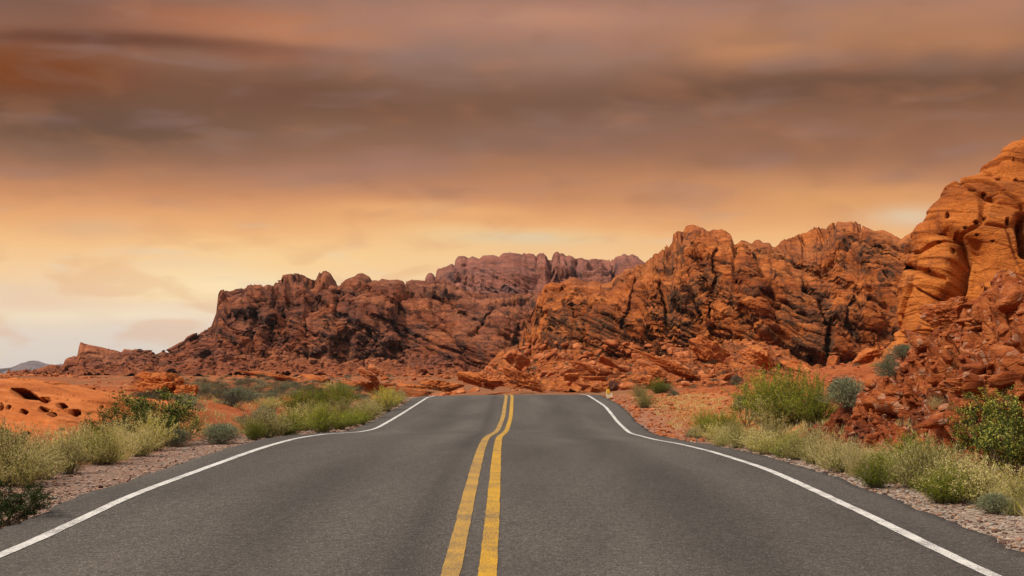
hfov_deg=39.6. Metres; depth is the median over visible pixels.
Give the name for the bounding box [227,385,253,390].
sagebrush
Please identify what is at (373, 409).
brush
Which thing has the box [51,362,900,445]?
dirt stones
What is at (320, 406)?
brush
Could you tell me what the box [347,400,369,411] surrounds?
brush
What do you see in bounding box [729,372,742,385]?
sagebrush
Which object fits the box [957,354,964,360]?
rubble rock
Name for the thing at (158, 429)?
brush
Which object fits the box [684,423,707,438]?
brush
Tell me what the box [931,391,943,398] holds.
rubble rock
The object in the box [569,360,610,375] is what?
boulder
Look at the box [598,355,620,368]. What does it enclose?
slab rock
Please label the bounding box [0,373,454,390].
flat rubble
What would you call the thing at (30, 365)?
distant mountain
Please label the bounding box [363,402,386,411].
brush
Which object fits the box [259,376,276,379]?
sagebrush
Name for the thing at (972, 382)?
rubble rock
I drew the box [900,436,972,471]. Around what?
brush
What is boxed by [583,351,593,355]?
talus rock
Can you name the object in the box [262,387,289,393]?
sagebrush
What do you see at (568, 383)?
talus rock
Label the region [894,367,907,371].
rubble rock
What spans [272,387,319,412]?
brush
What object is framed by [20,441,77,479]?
brush
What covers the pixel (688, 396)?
verge grass
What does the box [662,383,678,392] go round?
sagebrush
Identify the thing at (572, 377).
boulder
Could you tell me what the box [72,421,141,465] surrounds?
brush
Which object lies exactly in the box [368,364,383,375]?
slab rock
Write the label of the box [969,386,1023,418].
creosote bush
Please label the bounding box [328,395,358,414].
brush
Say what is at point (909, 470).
brush
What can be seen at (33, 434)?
grass tuft
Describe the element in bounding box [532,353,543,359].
talus rock
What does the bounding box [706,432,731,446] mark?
brush
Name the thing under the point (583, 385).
talus rock
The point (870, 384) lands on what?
rubble rock
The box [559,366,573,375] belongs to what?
talus rock
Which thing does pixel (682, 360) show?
talus rock
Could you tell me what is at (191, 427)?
bush
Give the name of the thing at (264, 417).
brush
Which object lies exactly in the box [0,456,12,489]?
brush
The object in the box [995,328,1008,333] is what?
rubble rock
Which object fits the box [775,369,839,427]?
brush
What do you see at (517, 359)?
slab rock
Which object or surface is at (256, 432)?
brush
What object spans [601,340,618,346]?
talus rock
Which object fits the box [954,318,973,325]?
rubble rock
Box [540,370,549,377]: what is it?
talus rock
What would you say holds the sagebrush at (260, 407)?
on the ground at (226, 410)
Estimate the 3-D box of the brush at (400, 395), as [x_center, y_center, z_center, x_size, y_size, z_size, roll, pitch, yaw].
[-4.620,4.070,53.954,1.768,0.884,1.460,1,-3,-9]
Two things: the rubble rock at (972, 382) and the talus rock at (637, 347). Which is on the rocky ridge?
the talus rock at (637, 347)
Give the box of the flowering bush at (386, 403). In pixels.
[364,385,403,411]
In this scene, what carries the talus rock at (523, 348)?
on the rocky ridge
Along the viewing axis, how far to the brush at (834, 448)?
20.71 m
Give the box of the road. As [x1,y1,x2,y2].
[0,394,1023,575]
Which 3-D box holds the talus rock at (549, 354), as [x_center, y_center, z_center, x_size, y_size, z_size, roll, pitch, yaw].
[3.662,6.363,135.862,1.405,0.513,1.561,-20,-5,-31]
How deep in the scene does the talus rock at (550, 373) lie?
127.49 m
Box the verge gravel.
[0,398,1023,552]
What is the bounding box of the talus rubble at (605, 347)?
[447,338,780,385]
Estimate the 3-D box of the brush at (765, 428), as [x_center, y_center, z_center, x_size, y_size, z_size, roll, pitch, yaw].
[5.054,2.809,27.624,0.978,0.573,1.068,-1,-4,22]
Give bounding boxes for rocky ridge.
[393,221,914,391]
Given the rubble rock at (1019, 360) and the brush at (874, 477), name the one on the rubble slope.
the rubble rock at (1019, 360)
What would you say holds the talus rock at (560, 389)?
on the rocky ridge
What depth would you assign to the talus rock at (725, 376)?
108.57 m
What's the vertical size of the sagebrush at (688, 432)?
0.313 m
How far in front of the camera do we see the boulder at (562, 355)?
124.51 m
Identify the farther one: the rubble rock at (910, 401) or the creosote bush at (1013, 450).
the rubble rock at (910, 401)
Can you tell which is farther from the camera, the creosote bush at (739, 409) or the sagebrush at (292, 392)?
the sagebrush at (292, 392)
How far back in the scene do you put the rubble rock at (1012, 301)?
25.47 m
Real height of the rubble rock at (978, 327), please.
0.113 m
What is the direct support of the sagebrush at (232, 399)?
on the ground at (226, 410)
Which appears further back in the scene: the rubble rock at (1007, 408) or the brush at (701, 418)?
the brush at (701, 418)
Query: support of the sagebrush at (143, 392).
on the ground at (226, 410)
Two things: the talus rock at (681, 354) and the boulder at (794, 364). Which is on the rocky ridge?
the talus rock at (681, 354)
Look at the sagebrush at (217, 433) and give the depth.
24.39 m
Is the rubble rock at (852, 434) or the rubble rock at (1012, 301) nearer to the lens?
the rubble rock at (852, 434)
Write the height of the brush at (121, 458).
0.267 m
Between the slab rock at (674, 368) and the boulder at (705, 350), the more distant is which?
the boulder at (705, 350)
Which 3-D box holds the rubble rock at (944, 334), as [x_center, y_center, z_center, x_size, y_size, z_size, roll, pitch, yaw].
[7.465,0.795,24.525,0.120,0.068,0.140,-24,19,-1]
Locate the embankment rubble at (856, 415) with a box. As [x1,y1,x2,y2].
[803,273,1023,470]
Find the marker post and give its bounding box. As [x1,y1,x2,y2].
[606,389,612,397]
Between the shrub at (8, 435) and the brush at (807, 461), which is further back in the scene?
the shrub at (8, 435)
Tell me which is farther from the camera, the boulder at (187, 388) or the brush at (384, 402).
the brush at (384, 402)
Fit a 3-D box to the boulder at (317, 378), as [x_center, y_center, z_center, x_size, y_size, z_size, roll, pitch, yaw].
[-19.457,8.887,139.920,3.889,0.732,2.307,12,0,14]
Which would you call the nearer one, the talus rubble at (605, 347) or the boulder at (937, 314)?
the boulder at (937, 314)
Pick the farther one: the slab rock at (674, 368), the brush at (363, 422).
the slab rock at (674, 368)
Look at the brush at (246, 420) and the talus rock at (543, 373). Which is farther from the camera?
the talus rock at (543, 373)
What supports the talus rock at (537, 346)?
on the rocky ridge
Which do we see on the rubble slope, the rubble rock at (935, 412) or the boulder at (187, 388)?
the rubble rock at (935, 412)
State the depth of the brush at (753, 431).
31.57 m
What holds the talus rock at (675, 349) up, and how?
on the rocky ridge
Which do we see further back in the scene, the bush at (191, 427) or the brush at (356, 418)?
the brush at (356, 418)
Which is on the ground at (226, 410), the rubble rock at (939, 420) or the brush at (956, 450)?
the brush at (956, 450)
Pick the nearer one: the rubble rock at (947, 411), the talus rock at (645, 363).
the rubble rock at (947, 411)
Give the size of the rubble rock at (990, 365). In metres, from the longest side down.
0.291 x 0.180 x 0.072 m
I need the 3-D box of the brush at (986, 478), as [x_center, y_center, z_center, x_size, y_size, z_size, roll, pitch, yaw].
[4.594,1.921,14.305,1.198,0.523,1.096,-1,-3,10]
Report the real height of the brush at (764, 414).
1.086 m
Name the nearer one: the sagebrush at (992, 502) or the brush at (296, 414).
the sagebrush at (992, 502)
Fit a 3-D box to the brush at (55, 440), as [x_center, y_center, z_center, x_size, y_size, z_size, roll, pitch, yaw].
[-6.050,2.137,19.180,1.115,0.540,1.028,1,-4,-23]
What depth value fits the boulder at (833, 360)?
89.33 m
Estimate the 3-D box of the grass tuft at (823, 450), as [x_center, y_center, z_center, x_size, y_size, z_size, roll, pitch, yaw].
[4.186,2.135,18.888,0.857,0.565,0.908,-2,-4,31]
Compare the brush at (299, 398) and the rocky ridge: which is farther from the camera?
the rocky ridge
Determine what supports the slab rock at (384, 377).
on the ground at (226, 410)
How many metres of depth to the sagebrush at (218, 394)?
44.74 m
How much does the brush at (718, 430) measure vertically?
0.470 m
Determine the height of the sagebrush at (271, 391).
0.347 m
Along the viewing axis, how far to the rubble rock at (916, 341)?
27.23 m
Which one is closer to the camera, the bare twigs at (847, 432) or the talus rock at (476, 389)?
the bare twigs at (847, 432)
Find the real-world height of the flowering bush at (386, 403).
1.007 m
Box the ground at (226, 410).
[0,360,1023,550]
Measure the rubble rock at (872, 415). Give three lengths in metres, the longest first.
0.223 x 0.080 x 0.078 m
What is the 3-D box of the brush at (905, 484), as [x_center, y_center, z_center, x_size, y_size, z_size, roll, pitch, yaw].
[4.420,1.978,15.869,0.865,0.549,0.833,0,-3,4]
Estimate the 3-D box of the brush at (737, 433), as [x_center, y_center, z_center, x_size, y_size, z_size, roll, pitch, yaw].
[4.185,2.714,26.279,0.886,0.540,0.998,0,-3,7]
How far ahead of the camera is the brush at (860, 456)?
19.07 m
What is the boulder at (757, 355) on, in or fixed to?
on the rocky ridge
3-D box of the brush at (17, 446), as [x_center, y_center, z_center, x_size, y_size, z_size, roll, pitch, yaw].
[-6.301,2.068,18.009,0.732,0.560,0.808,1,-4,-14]
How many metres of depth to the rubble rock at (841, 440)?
23.76 m
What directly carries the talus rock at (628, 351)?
on the rocky ridge
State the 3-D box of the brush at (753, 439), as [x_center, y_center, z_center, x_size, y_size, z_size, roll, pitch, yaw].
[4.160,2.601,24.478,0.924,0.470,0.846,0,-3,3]
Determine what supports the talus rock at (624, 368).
on the rocky ridge
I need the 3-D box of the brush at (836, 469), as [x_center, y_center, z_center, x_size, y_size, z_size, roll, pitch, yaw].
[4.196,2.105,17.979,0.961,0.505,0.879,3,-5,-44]
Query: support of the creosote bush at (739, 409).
on the ground at (226, 410)
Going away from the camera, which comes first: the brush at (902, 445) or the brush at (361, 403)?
the brush at (902, 445)
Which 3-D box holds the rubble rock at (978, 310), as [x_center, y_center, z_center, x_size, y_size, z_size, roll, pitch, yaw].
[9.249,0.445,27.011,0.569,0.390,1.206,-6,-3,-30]
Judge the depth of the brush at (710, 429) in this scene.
32.53 m
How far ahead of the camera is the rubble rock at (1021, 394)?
19.18 m
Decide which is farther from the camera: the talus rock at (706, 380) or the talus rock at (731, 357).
the talus rock at (731, 357)
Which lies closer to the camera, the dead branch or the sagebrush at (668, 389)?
the dead branch
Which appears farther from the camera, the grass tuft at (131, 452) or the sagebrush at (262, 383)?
the sagebrush at (262, 383)
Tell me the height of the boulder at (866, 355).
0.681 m
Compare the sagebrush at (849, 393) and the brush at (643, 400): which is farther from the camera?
the brush at (643, 400)
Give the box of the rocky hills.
[6,271,540,375]
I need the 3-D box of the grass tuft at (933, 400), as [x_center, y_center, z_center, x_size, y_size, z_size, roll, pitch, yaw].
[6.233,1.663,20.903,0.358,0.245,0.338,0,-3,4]
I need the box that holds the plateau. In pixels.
[425,252,644,294]
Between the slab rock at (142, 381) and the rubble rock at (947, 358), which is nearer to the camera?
the rubble rock at (947, 358)
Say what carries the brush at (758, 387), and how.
on the ground at (226, 410)
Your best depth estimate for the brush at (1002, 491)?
13.70 m
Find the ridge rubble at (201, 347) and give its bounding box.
[20,326,496,375]
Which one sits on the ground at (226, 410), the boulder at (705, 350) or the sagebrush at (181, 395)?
the sagebrush at (181, 395)
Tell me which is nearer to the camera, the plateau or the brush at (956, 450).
the brush at (956, 450)
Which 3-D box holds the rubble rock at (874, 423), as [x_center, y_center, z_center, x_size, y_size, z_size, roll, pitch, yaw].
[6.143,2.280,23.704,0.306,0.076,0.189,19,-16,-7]
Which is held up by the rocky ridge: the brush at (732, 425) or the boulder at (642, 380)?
the boulder at (642, 380)
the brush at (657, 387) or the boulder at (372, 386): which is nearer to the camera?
the brush at (657, 387)
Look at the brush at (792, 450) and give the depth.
21.07 m
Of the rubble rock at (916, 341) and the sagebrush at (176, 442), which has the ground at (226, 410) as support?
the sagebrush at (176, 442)
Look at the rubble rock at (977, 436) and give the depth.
18.03 m
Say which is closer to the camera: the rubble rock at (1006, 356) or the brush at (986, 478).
the brush at (986, 478)
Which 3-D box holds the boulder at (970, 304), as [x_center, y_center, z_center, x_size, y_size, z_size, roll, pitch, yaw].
[9.764,0.259,28.663,1.386,0.432,1.912,9,-5,-7]
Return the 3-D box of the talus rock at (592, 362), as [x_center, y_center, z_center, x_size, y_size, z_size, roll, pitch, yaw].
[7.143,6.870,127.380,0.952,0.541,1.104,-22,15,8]
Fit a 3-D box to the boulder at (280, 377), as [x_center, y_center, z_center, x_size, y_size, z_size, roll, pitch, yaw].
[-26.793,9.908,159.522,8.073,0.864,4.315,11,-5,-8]
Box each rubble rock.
[832,435,850,447]
[847,429,858,436]
[861,395,876,411]
[863,434,879,446]
[864,380,876,389]
[868,412,874,418]
[872,400,896,415]
[872,421,882,425]
[876,395,902,414]
[892,389,903,395]
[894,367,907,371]
[903,392,913,397]
[904,329,934,350]
[905,399,915,403]
[911,413,949,428]
[919,352,927,357]
[924,409,948,432]
[926,379,939,385]
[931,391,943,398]
[938,403,949,410]
[939,353,952,362]
[942,331,948,336]
[944,402,985,426]
[946,427,969,448]
[947,329,958,335]
[948,419,970,440]
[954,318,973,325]
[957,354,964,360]
[959,396,977,408]
[960,362,985,374]
[962,372,985,395]
[967,429,1003,449]
[971,303,987,323]
[974,325,981,330]
[986,361,993,369]
[986,371,1023,387]
[988,344,1023,375]
[994,396,1023,417]
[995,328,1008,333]
[997,290,1023,313]
[998,281,1019,298]
[1013,391,1023,398]
[1015,353,1023,364]
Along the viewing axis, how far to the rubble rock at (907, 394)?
23.39 m
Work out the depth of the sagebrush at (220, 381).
82.48 m
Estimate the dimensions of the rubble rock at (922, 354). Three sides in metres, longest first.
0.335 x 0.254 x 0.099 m
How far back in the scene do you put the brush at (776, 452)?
21.76 m
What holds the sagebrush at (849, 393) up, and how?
on the rubble slope
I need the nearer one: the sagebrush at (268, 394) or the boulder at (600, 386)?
the sagebrush at (268, 394)
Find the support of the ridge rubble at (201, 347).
on the rocky hills
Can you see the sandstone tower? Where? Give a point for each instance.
(967, 236)
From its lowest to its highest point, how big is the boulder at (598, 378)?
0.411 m
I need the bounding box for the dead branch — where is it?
[989,449,1023,474]
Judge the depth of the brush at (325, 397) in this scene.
47.41 m
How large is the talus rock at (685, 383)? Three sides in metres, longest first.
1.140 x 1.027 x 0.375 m
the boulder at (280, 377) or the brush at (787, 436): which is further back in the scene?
the boulder at (280, 377)
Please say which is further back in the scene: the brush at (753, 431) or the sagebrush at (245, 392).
the sagebrush at (245, 392)
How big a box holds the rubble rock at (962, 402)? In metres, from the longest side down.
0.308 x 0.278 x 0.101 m
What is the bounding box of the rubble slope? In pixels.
[799,268,1023,478]
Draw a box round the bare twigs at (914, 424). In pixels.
[909,414,918,434]
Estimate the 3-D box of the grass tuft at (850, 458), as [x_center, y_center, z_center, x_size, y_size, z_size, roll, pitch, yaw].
[4.171,2.046,17.405,0.562,0.557,0.530,2,-4,-32]
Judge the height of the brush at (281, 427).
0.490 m
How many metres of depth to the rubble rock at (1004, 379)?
19.70 m
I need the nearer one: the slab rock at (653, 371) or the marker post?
the marker post
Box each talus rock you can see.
[469,387,479,391]
[485,366,495,371]
[518,346,529,349]
[524,348,530,355]
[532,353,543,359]
[534,342,541,349]
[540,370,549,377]
[544,349,557,358]
[548,371,555,376]
[555,388,564,391]
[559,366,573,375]
[566,380,579,385]
[573,343,583,348]
[574,382,590,387]
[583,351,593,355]
[587,360,595,364]
[594,348,601,355]
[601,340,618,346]
[603,365,613,369]
[618,365,630,371]
[619,383,636,389]
[625,348,631,353]
[629,344,639,349]
[631,353,640,359]
[636,360,651,366]
[667,347,686,352]
[672,351,690,357]
[676,352,684,359]
[679,358,691,362]
[681,381,691,385]
[698,374,714,380]
[703,363,713,368]
[703,378,713,381]
[718,382,732,385]
[721,373,733,378]
[725,356,737,360]
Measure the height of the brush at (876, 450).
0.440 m
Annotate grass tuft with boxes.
[20,422,61,465]
[110,430,138,460]
[793,427,854,468]
[826,433,874,476]
[927,394,947,409]
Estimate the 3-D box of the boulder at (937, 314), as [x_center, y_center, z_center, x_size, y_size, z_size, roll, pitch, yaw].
[10.989,0.611,35.989,1.250,0.672,1.184,-12,-3,-2]
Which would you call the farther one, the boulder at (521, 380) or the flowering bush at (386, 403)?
the boulder at (521, 380)
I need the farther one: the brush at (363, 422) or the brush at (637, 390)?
the brush at (637, 390)
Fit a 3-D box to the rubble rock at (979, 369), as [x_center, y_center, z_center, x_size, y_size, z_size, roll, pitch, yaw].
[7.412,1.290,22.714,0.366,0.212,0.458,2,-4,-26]
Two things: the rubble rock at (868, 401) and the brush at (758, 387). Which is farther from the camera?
the brush at (758, 387)
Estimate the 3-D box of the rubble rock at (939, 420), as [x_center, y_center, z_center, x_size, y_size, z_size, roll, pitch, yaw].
[5.625,1.851,19.078,0.527,0.171,0.249,-28,4,6]
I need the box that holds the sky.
[0,0,1023,367]
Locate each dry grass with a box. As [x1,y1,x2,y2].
[4,387,353,451]
[703,416,1023,517]
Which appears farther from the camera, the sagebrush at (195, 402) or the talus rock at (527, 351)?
the talus rock at (527, 351)
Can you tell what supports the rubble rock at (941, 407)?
on the rubble slope
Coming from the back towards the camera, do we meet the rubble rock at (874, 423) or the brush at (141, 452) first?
the rubble rock at (874, 423)
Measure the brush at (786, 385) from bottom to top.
1.607 m
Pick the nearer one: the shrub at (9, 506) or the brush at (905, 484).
the shrub at (9, 506)
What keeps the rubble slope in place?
on the ground at (226, 410)
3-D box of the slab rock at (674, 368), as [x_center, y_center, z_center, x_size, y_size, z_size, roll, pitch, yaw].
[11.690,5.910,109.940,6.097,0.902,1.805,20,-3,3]
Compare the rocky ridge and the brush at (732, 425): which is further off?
the rocky ridge
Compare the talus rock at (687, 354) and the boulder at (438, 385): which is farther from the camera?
the talus rock at (687, 354)
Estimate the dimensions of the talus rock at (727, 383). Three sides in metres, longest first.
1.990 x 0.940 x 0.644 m
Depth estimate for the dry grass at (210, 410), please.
36.75 m
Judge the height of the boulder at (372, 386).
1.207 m
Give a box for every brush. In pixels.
[0,416,77,486]
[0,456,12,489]
[1,431,35,468]
[1,443,62,487]
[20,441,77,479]
[25,426,100,463]
[34,427,112,474]
[49,422,117,461]
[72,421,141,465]
[75,427,121,450]
[85,416,157,451]
[109,451,131,462]
[110,426,168,456]
[117,408,180,450]
[229,401,304,437]
[233,412,268,429]
[237,417,273,440]
[253,397,288,409]
[265,416,292,435]
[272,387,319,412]
[272,407,313,435]
[276,401,315,430]
[290,384,353,408]
[292,398,326,429]
[298,398,352,432]
[313,380,361,407]
[315,399,341,417]
[320,380,338,391]
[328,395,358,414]
[330,410,358,429]
[343,408,367,426]
[346,406,378,424]
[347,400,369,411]
[352,399,388,419]
[356,396,373,408]
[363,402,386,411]
[368,394,397,409]
[369,386,409,405]
[629,384,651,396]
[630,389,657,407]
[645,376,673,393]
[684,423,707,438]
[688,407,718,432]
[689,407,750,431]
[693,421,726,441]
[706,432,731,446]
[707,423,733,441]
[716,420,757,448]
[719,362,797,424]
[723,419,742,432]
[730,425,778,451]
[734,390,805,430]
[737,429,796,454]
[744,425,758,437]
[751,418,794,441]
[753,361,841,428]
[766,437,795,457]
[768,430,818,459]
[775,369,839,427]
[779,431,799,445]
[786,423,838,453]
[786,436,831,463]
[802,435,880,472]
[822,439,848,453]
[841,446,869,465]
[845,451,906,488]
[863,440,896,469]
[865,454,913,483]
[870,430,954,466]
[883,442,941,488]
[884,432,974,490]
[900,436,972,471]
[907,460,991,504]
[912,455,976,492]
[913,453,1022,504]
[920,452,999,498]
[932,443,986,478]
[977,483,1014,501]
[989,462,1023,500]
[999,493,1023,514]
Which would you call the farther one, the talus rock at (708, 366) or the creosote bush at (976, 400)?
the talus rock at (708, 366)
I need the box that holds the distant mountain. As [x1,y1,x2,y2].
[0,361,62,373]
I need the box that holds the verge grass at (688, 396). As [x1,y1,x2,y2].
[627,392,834,438]
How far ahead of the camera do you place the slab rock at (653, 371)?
108.55 m
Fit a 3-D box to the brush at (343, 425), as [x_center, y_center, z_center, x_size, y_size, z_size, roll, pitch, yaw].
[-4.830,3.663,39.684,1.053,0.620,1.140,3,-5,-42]
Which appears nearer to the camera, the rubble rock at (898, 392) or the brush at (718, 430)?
the rubble rock at (898, 392)
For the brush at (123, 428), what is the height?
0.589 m
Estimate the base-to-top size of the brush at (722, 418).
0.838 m
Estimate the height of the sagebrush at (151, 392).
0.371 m
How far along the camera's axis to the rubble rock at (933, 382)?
23.69 m
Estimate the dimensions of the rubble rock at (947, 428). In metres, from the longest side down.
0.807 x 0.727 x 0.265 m
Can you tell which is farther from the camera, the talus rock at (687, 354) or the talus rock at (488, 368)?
the talus rock at (488, 368)
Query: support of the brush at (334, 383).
on the ground at (226, 410)
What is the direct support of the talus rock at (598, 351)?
on the rocky ridge
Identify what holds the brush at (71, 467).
on the ground at (226, 410)
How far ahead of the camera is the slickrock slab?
30.53 m
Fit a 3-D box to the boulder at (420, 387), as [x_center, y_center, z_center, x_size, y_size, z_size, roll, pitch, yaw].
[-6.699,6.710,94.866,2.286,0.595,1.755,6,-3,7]
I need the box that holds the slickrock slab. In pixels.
[0,378,194,435]
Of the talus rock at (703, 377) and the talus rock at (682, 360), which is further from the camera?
the talus rock at (682, 360)
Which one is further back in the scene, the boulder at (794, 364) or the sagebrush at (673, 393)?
the boulder at (794, 364)
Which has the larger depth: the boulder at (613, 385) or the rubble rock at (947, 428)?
the boulder at (613, 385)
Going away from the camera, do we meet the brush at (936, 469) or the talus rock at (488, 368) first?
the brush at (936, 469)
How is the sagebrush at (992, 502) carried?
on the ground at (226, 410)
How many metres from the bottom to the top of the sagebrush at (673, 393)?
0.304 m
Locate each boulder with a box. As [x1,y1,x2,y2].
[173,384,198,396]
[238,371,302,380]
[301,374,332,382]
[333,380,432,396]
[397,383,426,390]
[421,379,463,391]
[456,371,504,389]
[502,367,545,392]
[556,352,566,358]
[563,373,580,381]
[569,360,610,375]
[579,376,605,380]
[590,381,608,392]
[608,381,617,390]
[632,376,651,384]
[688,335,730,363]
[741,344,773,369]
[780,359,810,371]
[826,355,839,366]
[852,346,885,364]
[918,296,967,327]
[960,290,998,309]
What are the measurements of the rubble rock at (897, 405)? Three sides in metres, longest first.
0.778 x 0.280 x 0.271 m
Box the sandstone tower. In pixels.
[882,136,1023,359]
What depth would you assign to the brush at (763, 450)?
22.95 m
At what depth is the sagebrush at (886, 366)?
27.67 m
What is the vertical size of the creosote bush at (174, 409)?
1.075 m
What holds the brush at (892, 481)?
on the ground at (226, 410)
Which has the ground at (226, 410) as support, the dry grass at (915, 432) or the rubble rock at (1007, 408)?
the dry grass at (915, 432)
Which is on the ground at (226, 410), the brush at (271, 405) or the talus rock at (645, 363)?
the brush at (271, 405)
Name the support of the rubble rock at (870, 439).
on the rubble slope
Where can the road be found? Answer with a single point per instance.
(530, 485)
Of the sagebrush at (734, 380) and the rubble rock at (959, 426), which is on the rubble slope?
the rubble rock at (959, 426)
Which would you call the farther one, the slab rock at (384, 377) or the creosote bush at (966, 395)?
the slab rock at (384, 377)
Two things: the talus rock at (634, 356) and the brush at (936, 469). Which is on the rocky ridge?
the talus rock at (634, 356)
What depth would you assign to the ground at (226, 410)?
40.71 m
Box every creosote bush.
[80,392,167,445]
[106,384,199,435]
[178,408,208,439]
[728,381,763,426]
[945,387,1023,468]
[946,391,993,423]
[958,390,1023,481]
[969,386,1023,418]
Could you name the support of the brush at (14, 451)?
on the ground at (226, 410)
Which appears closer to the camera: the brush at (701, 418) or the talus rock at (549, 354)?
the brush at (701, 418)
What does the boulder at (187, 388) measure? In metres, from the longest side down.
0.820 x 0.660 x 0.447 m
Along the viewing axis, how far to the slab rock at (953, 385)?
21.55 m
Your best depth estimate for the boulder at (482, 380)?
111.17 m
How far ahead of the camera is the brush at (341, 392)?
51.69 m
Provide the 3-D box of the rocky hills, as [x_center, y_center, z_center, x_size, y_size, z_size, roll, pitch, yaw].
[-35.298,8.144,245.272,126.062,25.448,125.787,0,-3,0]
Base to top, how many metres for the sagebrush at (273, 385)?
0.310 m
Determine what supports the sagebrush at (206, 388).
on the ground at (226, 410)
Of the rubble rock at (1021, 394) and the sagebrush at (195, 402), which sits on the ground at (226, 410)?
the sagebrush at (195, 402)
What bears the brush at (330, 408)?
on the ground at (226, 410)
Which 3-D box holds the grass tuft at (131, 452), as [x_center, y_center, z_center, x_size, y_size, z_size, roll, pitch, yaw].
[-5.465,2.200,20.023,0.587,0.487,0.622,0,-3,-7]
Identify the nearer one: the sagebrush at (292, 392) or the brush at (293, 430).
the brush at (293, 430)
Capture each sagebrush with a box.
[130,387,168,397]
[132,390,161,397]
[153,428,200,446]
[169,393,196,399]
[174,394,207,409]
[192,422,252,444]
[198,389,227,397]
[199,385,217,392]
[209,379,227,384]
[214,386,261,401]
[216,391,250,407]
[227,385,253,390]
[233,414,268,424]
[248,404,276,418]
[249,387,265,392]
[254,380,272,385]
[257,391,284,398]
[258,388,288,396]
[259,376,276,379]
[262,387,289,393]
[265,382,280,387]
[273,383,299,388]
[280,389,303,397]
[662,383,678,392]
[668,390,679,395]
[684,429,700,436]
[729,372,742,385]
[730,394,744,408]
[816,374,866,409]
[869,354,902,376]
[879,344,916,360]
[967,491,1021,513]
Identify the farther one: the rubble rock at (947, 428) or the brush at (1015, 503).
the rubble rock at (947, 428)
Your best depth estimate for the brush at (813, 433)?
22.64 m
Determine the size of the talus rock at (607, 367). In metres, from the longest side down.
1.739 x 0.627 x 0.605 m
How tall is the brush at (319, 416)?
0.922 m
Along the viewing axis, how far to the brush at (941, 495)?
14.22 m
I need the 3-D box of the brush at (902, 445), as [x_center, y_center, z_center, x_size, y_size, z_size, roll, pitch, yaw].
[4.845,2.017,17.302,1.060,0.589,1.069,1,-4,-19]
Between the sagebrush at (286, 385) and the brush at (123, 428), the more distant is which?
the sagebrush at (286, 385)
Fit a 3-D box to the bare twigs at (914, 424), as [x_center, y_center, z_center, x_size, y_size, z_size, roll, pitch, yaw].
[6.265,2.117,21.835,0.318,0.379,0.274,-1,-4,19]
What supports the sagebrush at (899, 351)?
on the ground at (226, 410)
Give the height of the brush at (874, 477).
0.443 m
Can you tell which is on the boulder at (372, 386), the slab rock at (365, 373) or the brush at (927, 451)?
the slab rock at (365, 373)
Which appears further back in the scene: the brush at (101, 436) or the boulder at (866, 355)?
the boulder at (866, 355)
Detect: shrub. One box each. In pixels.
[0,423,27,447]
[0,479,67,526]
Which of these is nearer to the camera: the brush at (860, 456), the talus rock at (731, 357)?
the brush at (860, 456)
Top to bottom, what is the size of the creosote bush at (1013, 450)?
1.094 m
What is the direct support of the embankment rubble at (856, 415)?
on the rubble slope
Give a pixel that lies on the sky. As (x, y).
(158, 158)
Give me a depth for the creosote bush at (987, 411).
17.41 m
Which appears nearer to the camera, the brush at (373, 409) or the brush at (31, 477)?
the brush at (31, 477)
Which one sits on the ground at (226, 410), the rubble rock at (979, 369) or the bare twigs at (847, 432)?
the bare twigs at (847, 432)
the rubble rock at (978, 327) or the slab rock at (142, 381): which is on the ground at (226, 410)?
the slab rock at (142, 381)
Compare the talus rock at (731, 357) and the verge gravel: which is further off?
the talus rock at (731, 357)
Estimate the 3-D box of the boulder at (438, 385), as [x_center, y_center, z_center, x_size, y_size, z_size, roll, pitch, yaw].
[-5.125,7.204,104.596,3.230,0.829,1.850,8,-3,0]
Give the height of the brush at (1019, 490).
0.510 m
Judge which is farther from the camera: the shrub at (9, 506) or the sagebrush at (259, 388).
the sagebrush at (259, 388)
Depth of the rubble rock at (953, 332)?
29.45 m
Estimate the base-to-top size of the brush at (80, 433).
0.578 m
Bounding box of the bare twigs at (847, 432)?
[846,426,874,448]
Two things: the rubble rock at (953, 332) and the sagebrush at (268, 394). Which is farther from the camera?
the sagebrush at (268, 394)
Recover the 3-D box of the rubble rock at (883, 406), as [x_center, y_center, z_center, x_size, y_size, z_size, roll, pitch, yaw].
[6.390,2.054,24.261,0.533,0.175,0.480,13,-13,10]
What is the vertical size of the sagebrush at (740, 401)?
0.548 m
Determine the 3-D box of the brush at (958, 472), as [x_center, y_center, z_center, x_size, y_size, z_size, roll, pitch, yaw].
[4.640,1.943,14.722,0.783,0.521,0.856,0,-3,8]
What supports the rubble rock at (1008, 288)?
on the rubble slope
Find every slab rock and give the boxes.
[126,372,184,394]
[357,367,378,383]
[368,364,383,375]
[380,375,389,380]
[502,348,530,371]
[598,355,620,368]
[628,346,699,378]
[648,366,667,378]
[931,374,996,395]
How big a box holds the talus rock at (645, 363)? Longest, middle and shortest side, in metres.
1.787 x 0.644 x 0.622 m
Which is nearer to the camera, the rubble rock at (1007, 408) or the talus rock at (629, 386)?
the rubble rock at (1007, 408)
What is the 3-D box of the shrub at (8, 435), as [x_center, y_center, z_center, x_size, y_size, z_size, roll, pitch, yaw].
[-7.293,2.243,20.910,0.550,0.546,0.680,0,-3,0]
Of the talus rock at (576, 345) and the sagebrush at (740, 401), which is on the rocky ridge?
the talus rock at (576, 345)
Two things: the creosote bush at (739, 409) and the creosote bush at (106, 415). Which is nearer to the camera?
the creosote bush at (106, 415)
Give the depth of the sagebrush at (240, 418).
37.85 m

